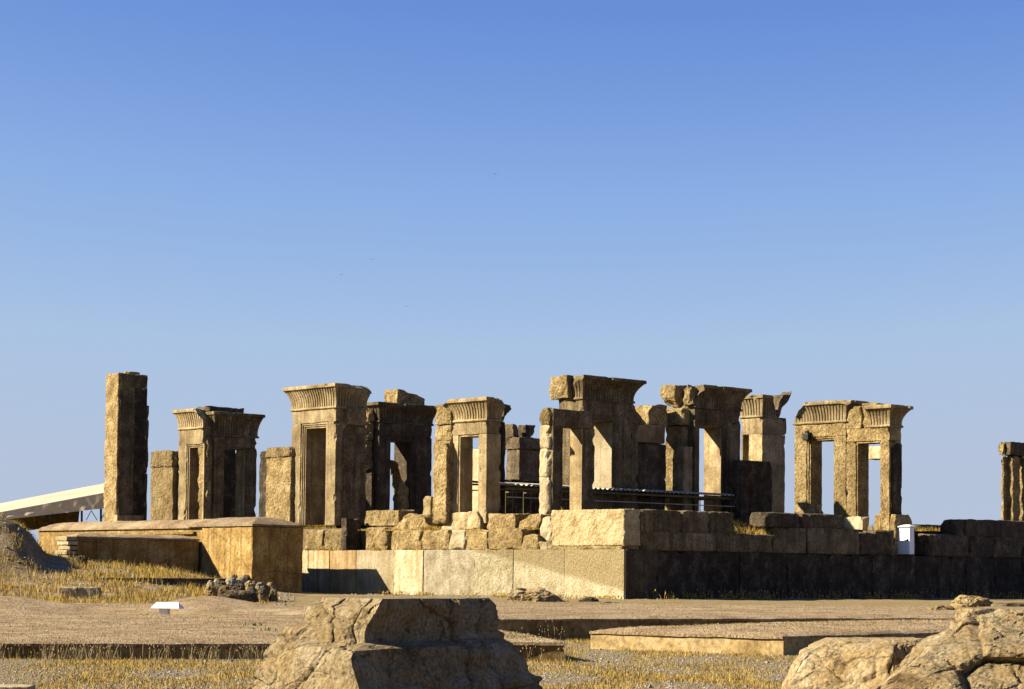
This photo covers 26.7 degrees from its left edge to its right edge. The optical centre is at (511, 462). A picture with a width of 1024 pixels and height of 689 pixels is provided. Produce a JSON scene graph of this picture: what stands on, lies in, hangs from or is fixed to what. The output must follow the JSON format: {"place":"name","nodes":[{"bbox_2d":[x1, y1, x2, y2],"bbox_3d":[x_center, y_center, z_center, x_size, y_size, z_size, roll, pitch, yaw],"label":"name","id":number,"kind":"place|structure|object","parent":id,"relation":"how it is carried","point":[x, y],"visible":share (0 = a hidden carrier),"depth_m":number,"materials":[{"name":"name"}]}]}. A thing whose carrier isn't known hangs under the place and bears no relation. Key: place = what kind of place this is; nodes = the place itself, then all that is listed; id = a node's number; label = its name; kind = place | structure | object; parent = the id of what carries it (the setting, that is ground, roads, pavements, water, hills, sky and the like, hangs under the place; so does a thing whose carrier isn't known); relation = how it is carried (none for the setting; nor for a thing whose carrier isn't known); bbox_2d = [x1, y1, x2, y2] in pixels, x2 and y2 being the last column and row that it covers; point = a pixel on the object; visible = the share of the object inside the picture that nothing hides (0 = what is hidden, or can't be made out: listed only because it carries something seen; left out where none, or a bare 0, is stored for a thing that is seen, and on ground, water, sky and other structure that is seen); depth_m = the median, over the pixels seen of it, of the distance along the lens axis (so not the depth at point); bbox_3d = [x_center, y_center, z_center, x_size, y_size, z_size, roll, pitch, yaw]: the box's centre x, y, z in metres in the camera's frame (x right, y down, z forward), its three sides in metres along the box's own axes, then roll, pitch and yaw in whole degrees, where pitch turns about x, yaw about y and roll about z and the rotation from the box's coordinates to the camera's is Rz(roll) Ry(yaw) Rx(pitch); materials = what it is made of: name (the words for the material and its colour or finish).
{"place":"outdoors","nodes":[
{"label":"outdoors","id":0,"kind":"place"},
{"bbox_2d":[223,449,235,517],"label":"back wall","id":1,"kind":"structure","parent":0,"point":[229,482],"depth_m":120.57,"materials":[{"name":"black stone"}]},
{"bbox_2d":[258,451,267,516],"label":"dark slab","id":2,"kind":"structure","parent":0,"point":[262,488],"depth_m":108.31,"materials":[{"name":"black stone"}]},
{"bbox_2d":[0,516,1023,688],"bbox_3d":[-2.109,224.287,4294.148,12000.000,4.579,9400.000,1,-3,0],"label":"ground","id":3,"kind":"structure","parent":0,"point":[304,598],"depth_m":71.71,"materials":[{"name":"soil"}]},
{"bbox_2d":[0,483,103,529],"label":"canvas canopy","id":4,"kind":"object","parent":3,"relation":"on","point":[39,512],"visible":0.79,"depth_m":130.06,"materials":[{"name":"fabric"}]},
{"bbox_2d":[58,586,101,598],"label":"lying slab","id":5,"kind":"object","parent":3,"relation":"on","point":[87,590],"depth_m":70.57,"materials":[{"name":"stone"}]},
{"bbox_2d":[55,533,198,572],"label":"mud wall","id":6,"kind":"structure","parent":3,"relation":"on","point":[177,551],"depth_m":95.04,"materials":[{"name":"paint"}]},
{"bbox_2d":[36,519,217,572],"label":"mud wall","id":7,"kind":"structure","parent":3,"relation":"on","point":[48,534],"depth_m":102.52,"materials":[{"name":"paint"}]},
{"bbox_2d":[0,514,275,603],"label":"dry grass","id":8,"kind":"structure","parent":3,"relation":"on","point":[161,572],"depth_m":75.79,"materials":[{"name":"plant"}]},
{"bbox_2d":[0,596,306,658],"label":"mud bed","id":9,"kind":"object","parent":3,"relation":"on","point":[203,606],"visible":0.59,"depth_m":43.91,"materials":[{"name":"soil"}]},
{"bbox_2d":[217,590,259,602],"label":"boulder","id":10,"kind":"object","parent":9,"relation":"on","point":[248,595],"visible":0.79,"depth_m":66.66,"materials":[{"name":"brown stone"}]},
{"bbox_2d":[88,577,251,587],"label":"retaining ledge","id":11,"kind":"object","parent":3,"relation":"on","point":[175,581],"visible":0.22,"depth_m":79.38,"materials":[{"name":"brown stone"}]},
{"bbox_2d":[187,517,305,592],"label":"mud wall","id":12,"kind":"structure","parent":3,"relation":"on","point":[265,550],"depth_m":95.40,"materials":[{"name":"paint"}]},
{"bbox_2d":[0,621,574,661],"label":"tall grass","id":13,"kind":"structure","parent":3,"relation":"on","point":[100,656],"depth_m":37.16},
{"bbox_2d":[249,596,542,688],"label":"foreground rock","id":14,"kind":"object","parent":3,"relation":"on","point":[371,642],"visible":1,"depth_m":22.09,"materials":[{"name":"stone"}]},
{"bbox_2d":[0,637,796,688],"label":"dry grass","id":15,"kind":"structure","parent":3,"relation":"on","point":[95,663],"depth_m":33.13,"materials":[{"name":"plant"}]},
{"bbox_2d":[0,595,954,643],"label":"straw stubble","id":16,"kind":"object","parent":3,"relation":"on","point":[713,625],"visible":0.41,"depth_m":47.54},
{"bbox_2d":[501,631,565,661],"bbox_3d":[-1.194,3.609,41.913,4.280,0.677,7.908,1,-3,0],"label":"mud bed","id":17,"kind":"object","parent":3,"relation":"on","point":[547,646],"visible":0.08,"depth_m":38.03,"materials":[{"name":"soil"}]},
{"bbox_2d":[505,587,562,601],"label":"rubble pile","id":18,"kind":"object","parent":3,"relation":"on","point":[540,594],"visible":0.64,"depth_m":75.49,"materials":[{"name":"stone"}]},
{"bbox_2d":[472,481,734,513],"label":"corrugated shelter","id":19,"kind":"object","parent":3,"relation":"on","point":[525,487],"visible":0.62,"depth_m":97.41,"materials":[{"name":"paint"}]},
{"bbox_2d":[301,525,1023,598],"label":"stone podium","id":20,"kind":"object","parent":3,"relation":"on","point":[628,574],"visible":0.53,"depth_m":92.42,"materials":[{"name":"stone"}]},
{"bbox_2d":[103,372,148,521],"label":"tall pillar","id":21,"kind":"structure","parent":20,"relation":"on","point":[126,451],"depth_m":116.86,"materials":[{"name":"stone"}]},
{"bbox_2d":[150,467,177,519],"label":"wall block","id":22,"kind":"structure","parent":20,"relation":"on","point":[164,493],"depth_m":113.34,"materials":[{"name":"stone"}]},
{"bbox_2d":[151,450,178,467],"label":"wall block","id":23,"kind":"structure","parent":22,"relation":"on","point":[164,458],"depth_m":113.37,"materials":[{"name":"stone"}]},
{"bbox_2d":[172,408,212,519],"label":"stone doorway","id":24,"kind":"structure","parent":20,"relation":"on","point":[194,428],"depth_m":112.41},
{"bbox_2d":[197,436,211,518],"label":"broken pier","id":25,"kind":"structure","parent":20,"relation":"on","point":[207,440],"depth_m":111.44,"materials":[{"name":"stone"}]},
{"bbox_2d":[204,411,264,518],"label":"stone doorway","id":26,"kind":"structure","parent":20,"relation":"on","point":[238,432],"depth_m":112.63,"materials":[{"name":"stone"}]},
{"bbox_2d":[265,457,294,521],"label":"wall block","id":27,"kind":"structure","parent":20,"relation":"on","point":[279,497],"depth_m":104.89,"materials":[{"name":"stone"}]},
{"bbox_2d":[304,529,332,550],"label":"parapet block","id":28,"kind":"structure","parent":20,"relation":"on","point":[314,539],"depth_m":99.81,"materials":[{"name":"stone"}]},
{"bbox_2d":[282,383,371,525],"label":"stone doorway","id":29,"kind":"structure","parent":20,"relation":"on","point":[318,414],"depth_m":103.79,"materials":[{"name":"stone"}]},
{"bbox_2d":[341,426,366,524],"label":"flank stone","id":30,"kind":"object","parent":29,"relation":"attached to","point":[354,442],"visible":0.93,"depth_m":102.74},
{"bbox_2d":[345,407,366,425],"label":"wall stub","id":31,"kind":"object","parent":29,"relation":"attached to","point":[355,415],"depth_m":102.75,"materials":[{"name":"stone"}]},
{"bbox_2d":[325,529,340,549],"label":"parapet block","id":32,"kind":"structure","parent":20,"relation":"on","point":[333,539],"depth_m":98.84,"materials":[{"name":"stone"}]},
{"bbox_2d":[341,518,360,549],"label":"upright slab","id":33,"kind":"structure","parent":20,"relation":"on","point":[350,535],"depth_m":98.22,"materials":[{"name":"black stone"}]},
{"bbox_2d":[364,470,374,525],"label":"wall block","id":34,"kind":"structure","parent":20,"relation":"on","point":[369,491],"depth_m":112.02,"materials":[{"name":"black stone"}]},
{"bbox_2d":[366,526,392,549],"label":"parapet block","id":35,"kind":"structure","parent":20,"relation":"on","point":[379,537],"depth_m":96.39,"materials":[{"name":"stone"}]},
{"bbox_2d":[364,510,414,527],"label":"stone block","id":36,"kind":"structure","parent":20,"relation":"on","point":[382,518],"depth_m":97.81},
{"bbox_2d":[390,460,408,510],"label":"broken pier","id":37,"kind":"structure","parent":20,"relation":"on","point":[400,494],"depth_m":113.50,"materials":[{"name":"stone"}]},
{"bbox_2d":[366,401,435,513],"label":"stone doorway","id":38,"kind":"structure","parent":20,"relation":"on","point":[406,429],"depth_m":113.57,"materials":[{"name":"stone"}]},
{"bbox_2d":[384,389,423,404],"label":"roof block","id":39,"kind":"structure","parent":38,"relation":"on","point":[401,396],"depth_m":113.75,"materials":[{"name":"stone"}]},
{"bbox_2d":[391,530,423,549],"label":"parapet block","id":40,"kind":"structure","parent":20,"relation":"on","point":[406,540],"depth_m":94.89,"materials":[{"name":"stone"}]},
{"bbox_2d":[390,513,441,531],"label":"stone block","id":41,"kind":"structure","parent":20,"relation":"on","point":[409,522],"depth_m":95.06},
{"bbox_2d":[422,529,451,549],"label":"parapet block","id":42,"kind":"structure","parent":20,"relation":"on","point":[437,539],"depth_m":93.44,"materials":[{"name":"stone"}]},
{"bbox_2d":[432,440,452,523],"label":"wall block","id":43,"kind":"structure","parent":20,"relation":"on","point":[451,476],"depth_m":93.52,"materials":[{"name":"stone"}]},
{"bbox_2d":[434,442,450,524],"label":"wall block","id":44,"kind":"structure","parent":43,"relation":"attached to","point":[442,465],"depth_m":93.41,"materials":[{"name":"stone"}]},
{"bbox_2d":[435,424,452,440],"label":"wall block","id":45,"kind":"structure","parent":43,"relation":"on","point":[443,432],"depth_m":93.89,"materials":[{"name":"stone"}]},
{"bbox_2d":[435,404,452,424],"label":"wall block","id":46,"kind":"structure","parent":45,"relation":"on","point":[444,415],"depth_m":93.85,"materials":[{"name":"stone"}]},
{"bbox_2d":[449,529,466,549],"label":"parapet block","id":47,"kind":"structure","parent":20,"relation":"on","point":[457,539],"depth_m":92.34,"materials":[{"name":"stone"}]},
{"bbox_2d":[441,511,488,529],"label":"stone block","id":48,"kind":"structure","parent":20,"relation":"on","point":[464,520],"depth_m":92.58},
{"bbox_2d":[443,396,505,522],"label":"stone doorway","id":49,"kind":"structure","parent":20,"relation":"on","point":[480,418],"depth_m":92.45,"materials":[{"name":"stone"}]},
{"bbox_2d":[472,449,478,511],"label":"wall block","id":50,"kind":"structure","parent":20,"relation":"on","point":[475,478],"depth_m":98.00,"materials":[{"name":"stone"}]},
{"bbox_2d":[465,529,491,549],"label":"parapet block","id":51,"kind":"structure","parent":20,"relation":"on","point":[478,540],"depth_m":91.48,"materials":[{"name":"stone"}]},
{"bbox_2d":[498,422,505,513],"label":"dark slab","id":52,"kind":"structure","parent":20,"relation":"on","point":[502,431],"depth_m":94.08,"materials":[{"name":"black stone"}]},
{"bbox_2d":[488,513,529,528],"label":"stone block","id":53,"kind":"structure","parent":20,"relation":"on","point":[506,520],"depth_m":90.97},
{"bbox_2d":[489,528,535,549],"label":"parapet block","id":54,"kind":"structure","parent":20,"relation":"on","point":[504,539],"depth_m":90.06,"materials":[{"name":"stone"}]},
{"bbox_2d":[505,479,539,513],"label":"railing","id":55,"kind":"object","parent":20,"relation":"on","point":[517,505],"depth_m":103.11,"materials":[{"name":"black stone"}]},
{"bbox_2d":[506,449,540,480],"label":"pier","id":56,"kind":"structure","parent":20,"relation":"on","point":[522,464],"depth_m":122.57,"materials":[{"name":"brown stone"}]},
{"bbox_2d":[506,437,540,449],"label":"wall block","id":57,"kind":"structure","parent":56,"relation":"on","point":[525,443],"depth_m":122.53,"materials":[{"name":"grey stone"}]},
{"bbox_2d":[517,514,551,528],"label":"stone block","id":58,"kind":"structure","parent":20,"relation":"on","point":[533,520],"depth_m":89.93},
{"bbox_2d":[539,476,551,513],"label":"pier stone","id":59,"kind":"object","parent":58,"relation":"on","point":[545,499],"visible":0.69,"depth_m":90.36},
{"bbox_2d":[539,448,551,476],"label":"pier stone","id":60,"kind":"object","parent":59,"relation":"on","point":[545,463],"visible":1,"depth_m":90.48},
{"bbox_2d":[541,408,594,513],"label":"stone window frame","id":61,"kind":"object","parent":20,"relation":"on","point":[580,425],"visible":0.81,"depth_m":91.58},
{"bbox_2d":[552,545,638,549],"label":"course slab","id":62,"kind":"structure","parent":20,"relation":"on","point":[594,547],"depth_m":86.20,"materials":[{"name":"stone"}]},
{"bbox_2d":[551,509,640,545],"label":"corner block","id":63,"kind":"structure","parent":62,"relation":"on","point":[606,527],"depth_m":86.18,"materials":[{"name":"stone"}]},
{"bbox_2d":[558,374,646,509],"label":"stone doorway","id":64,"kind":"structure","parent":20,"relation":"on","point":[608,401],"depth_m":98.25,"materials":[{"name":"stone"}]},
{"bbox_2d":[550,375,573,398],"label":"cornice piece","id":65,"kind":"object","parent":64,"relation":"on","point":[560,387],"visible":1,"depth_m":97.42,"materials":[{"name":"stone"}]},
{"bbox_2d":[631,424,637,508],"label":"buttress","id":66,"kind":"structure","parent":64,"relation":"attached to","point":[634,439],"depth_m":99.09,"materials":[{"name":"brown stone"}]},
{"bbox_2d":[304,521,940,550],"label":"ledge grass","id":67,"kind":"structure","parent":20,"relation":"on","point":[747,530],"depth_m":94.10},
{"bbox_2d":[635,443,665,509],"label":"niche","id":68,"kind":"object","parent":20,"relation":"on","point":[651,461],"visible":0.33,"depth_m":100.68,"materials":[{"name":"grey stone"}]},
{"bbox_2d":[638,424,664,443],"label":"wall block","id":69,"kind":"structure","parent":68,"relation":"on","point":[651,434],"depth_m":100.62,"materials":[{"name":"stone"}]},
{"bbox_2d":[635,404,666,425],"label":"wall block","id":70,"kind":"structure","parent":69,"relation":"on","point":[650,414],"depth_m":101.52,"materials":[{"name":"stone"}]},
{"bbox_2d":[639,509,681,531],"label":"parapet block","id":71,"kind":"structure","parent":20,"relation":"on","point":[653,520],"depth_m":86.47,"materials":[{"name":"brown stone"}]},
{"bbox_2d":[637,531,715,551],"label":"parapet block","id":72,"kind":"structure","parent":20,"relation":"on","point":[681,541],"depth_m":87.10,"materials":[{"name":"grey stone"}]},
{"bbox_2d":[665,425,687,510],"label":"lit pier","id":73,"kind":"structure","parent":20,"relation":"on","point":[676,436],"depth_m":102.16,"materials":[{"name":"stone"}]},
{"bbox_2d":[667,408,689,425],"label":"collar stone","id":74,"kind":"object","parent":73,"relation":"on","point":[678,416],"visible":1,"depth_m":101.98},
{"bbox_2d":[677,446,692,510],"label":"post","id":75,"kind":"object","parent":20,"relation":"on","point":[685,467],"visible":0.66,"depth_m":101.31,"materials":[{"name":"stone"}]},
{"bbox_2d":[679,510,708,532],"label":"parapet block","id":76,"kind":"structure","parent":20,"relation":"on","point":[694,521],"depth_m":87.84,"materials":[{"name":"brown stone"}]},
{"bbox_2d":[675,384,751,512],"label":"stone doorway","id":77,"kind":"structure","parent":20,"relation":"on","point":[714,411],"depth_m":103.21,"materials":[{"name":"stone"}]},
{"bbox_2d":[659,384,686,406],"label":"cornice piece","id":78,"kind":"object","parent":77,"relation":"on","point":[671,395],"visible":0.95,"depth_m":102.65,"materials":[{"name":"stone"}]},
{"bbox_2d":[707,511,734,534],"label":"parapet block","id":79,"kind":"structure","parent":20,"relation":"on","point":[720,522],"depth_m":88.95,"materials":[{"name":"brown stone"}]},
{"bbox_2d":[727,534,772,552],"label":"parapet block","id":80,"kind":"structure","parent":20,"relation":"on","point":[747,543],"depth_m":90.06,"materials":[{"name":"brown stone"}]},
{"bbox_2d":[731,460,771,524],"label":"black slab","id":81,"kind":"structure","parent":20,"relation":"on","point":[751,486],"depth_m":102.46,"materials":[{"name":"stone"}]},
{"bbox_2d":[739,394,784,512],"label":"stone doorway","id":82,"kind":"structure","parent":20,"relation":"on","point":[763,432],"depth_m":106.73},
{"bbox_2d":[749,512,799,527],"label":"parapet block","id":83,"kind":"structure","parent":20,"relation":"on","point":[769,519],"depth_m":91.34,"materials":[{"name":"grey stone"}]},
{"bbox_2d":[758,527,805,553],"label":"parapet block","id":84,"kind":"structure","parent":20,"relation":"on","point":[789,540],"depth_m":91.70,"materials":[{"name":"brown stone"}]},
{"bbox_2d":[797,513,842,528],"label":"parapet block","id":85,"kind":"structure","parent":20,"relation":"on","point":[807,520],"depth_m":93.23,"materials":[{"name":"grey stone"}]},
{"bbox_2d":[792,400,868,527],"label":"stone doorway","id":86,"kind":"structure","parent":20,"relation":"on","point":[823,421],"depth_m":100.80,"materials":[{"name":"stone"}]},
{"bbox_2d":[803,528,858,554],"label":"parapet block","id":87,"kind":"structure","parent":20,"relation":"on","point":[835,541],"depth_m":93.67,"materials":[{"name":"grey stone"}]},
{"bbox_2d":[858,531,875,555],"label":"parapet block","id":88,"kind":"structure","parent":20,"relation":"on","point":[867,543],"depth_m":95.30,"materials":[{"name":"brown stone"}]},
{"bbox_2d":[861,530,894,555],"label":"parapet block","id":89,"kind":"structure","parent":20,"relation":"on","point":[884,539],"depth_m":96.17,"materials":[{"name":"grey stone"}]},
{"bbox_2d":[846,404,912,530],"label":"stone doorway","id":90,"kind":"structure","parent":20,"relation":"on","point":[884,431],"depth_m":98.19,"materials":[{"name":"stone"}]},
{"bbox_2d":[847,406,864,428],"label":"cornice piece","id":91,"kind":"object","parent":90,"relation":"on","point":[855,418],"visible":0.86,"depth_m":99.06,"materials":[{"name":"stone"}]},
{"bbox_2d":[891,444,901,513],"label":"flank stone","id":92,"kind":"object","parent":90,"relation":"attached to","point":[896,471],"visible":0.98,"depth_m":97.72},
{"bbox_2d":[874,513,915,555],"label":"tilted block","id":93,"kind":"structure","parent":20,"relation":"on","point":[895,520],"depth_m":97.33,"materials":[{"name":"stone"}]},
{"bbox_2d":[897,525,915,554],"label":"utility cabinet","id":94,"kind":"object","parent":20,"relation":"on","point":[905,539],"visible":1,"depth_m":96.89,"materials":[{"name":"metal"}]},
{"bbox_2d":[915,533,968,557],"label":"parapet block","id":95,"kind":"structure","parent":20,"relation":"on","point":[940,545],"depth_m":99.06,"materials":[{"name":"grey stone"}]},
{"bbox_2d":[940,519,963,534],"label":"parapet block","id":96,"kind":"structure","parent":20,"relation":"on","point":[953,526],"depth_m":100.15,"materials":[{"name":"grey stone"}]},
{"bbox_2d":[967,536,993,557],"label":"parapet block","id":97,"kind":"structure","parent":20,"relation":"on","point":[979,547],"depth_m":101.01,"materials":[{"name":"grey stone"}]},
{"bbox_2d":[960,519,1001,536],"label":"parapet block","id":98,"kind":"structure","parent":20,"relation":"on","point":[981,528],"depth_m":101.28,"materials":[{"name":"brown stone"}]},
{"bbox_2d":[990,536,1023,558],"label":"parapet block","id":99,"kind":"structure","parent":20,"relation":"on","point":[1008,547],"depth_m":102.46,"materials":[{"name":"brown stone"}]},
{"bbox_2d":[995,520,1023,537],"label":"parapet block","id":100,"kind":"structure","parent":20,"relation":"on","point":[1013,528],"depth_m":102.92,"materials":[{"name":"brown stone"}]},
{"bbox_2d":[998,441,1023,520],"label":"ruined window","id":101,"kind":"structure","parent":20,"relation":"on","point":[1012,481],"depth_m":108.18,"materials":[{"name":"stone"}]},
{"bbox_2d":[345,589,1023,599],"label":"wall foot grass","id":102,"kind":"structure","parent":3,"relation":"on","point":[559,595],"depth_m":91.92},
{"bbox_2d":[494,602,953,639],"bbox_3d":[8.957,4.589,60.958,30.000,0.905,25.832,1,-3,0],"label":"mud bed","id":103,"kind":"object","parent":3,"relation":"on","point":[583,622],"visible":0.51,"depth_m":54.30,"materials":[{"name":"soil"}]},
{"bbox_2d":[589,620,950,655],"bbox_3d":[9.120,4.046,49.652,4.592,0.805,17.418,-2,-4,42],"label":"mud bed","id":104,"kind":"object","parent":3,"relation":"on","point":[776,642],"visible":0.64,"depth_m":43.73,"materials":[{"name":"soil"}]},
{"bbox_2d":[781,636,924,688],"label":"foreground rock","id":105,"kind":"object","parent":3,"relation":"on","point":[854,662],"visible":0.75,"depth_m":20.71,"materials":[{"name":"stone"}]},
{"bbox_2d":[877,606,1023,688],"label":"foreground rock","id":106,"kind":"object","parent":3,"relation":"on","point":[976,648],"visible":1,"depth_m":18.57,"materials":[{"name":"stone"}]},
{"bbox_2d":[950,595,993,607],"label":"boulder","id":107,"kind":"object","parent":3,"relation":"on","point":[967,601],"visible":0.6,"depth_m":65.65,"materials":[{"name":"stone"}]},
{"bbox_2d":[0,0,1023,542],"label":"sky","id":108,"kind":"structure","parent":0,"point":[814,200],"materials":[{"name":"blue"}]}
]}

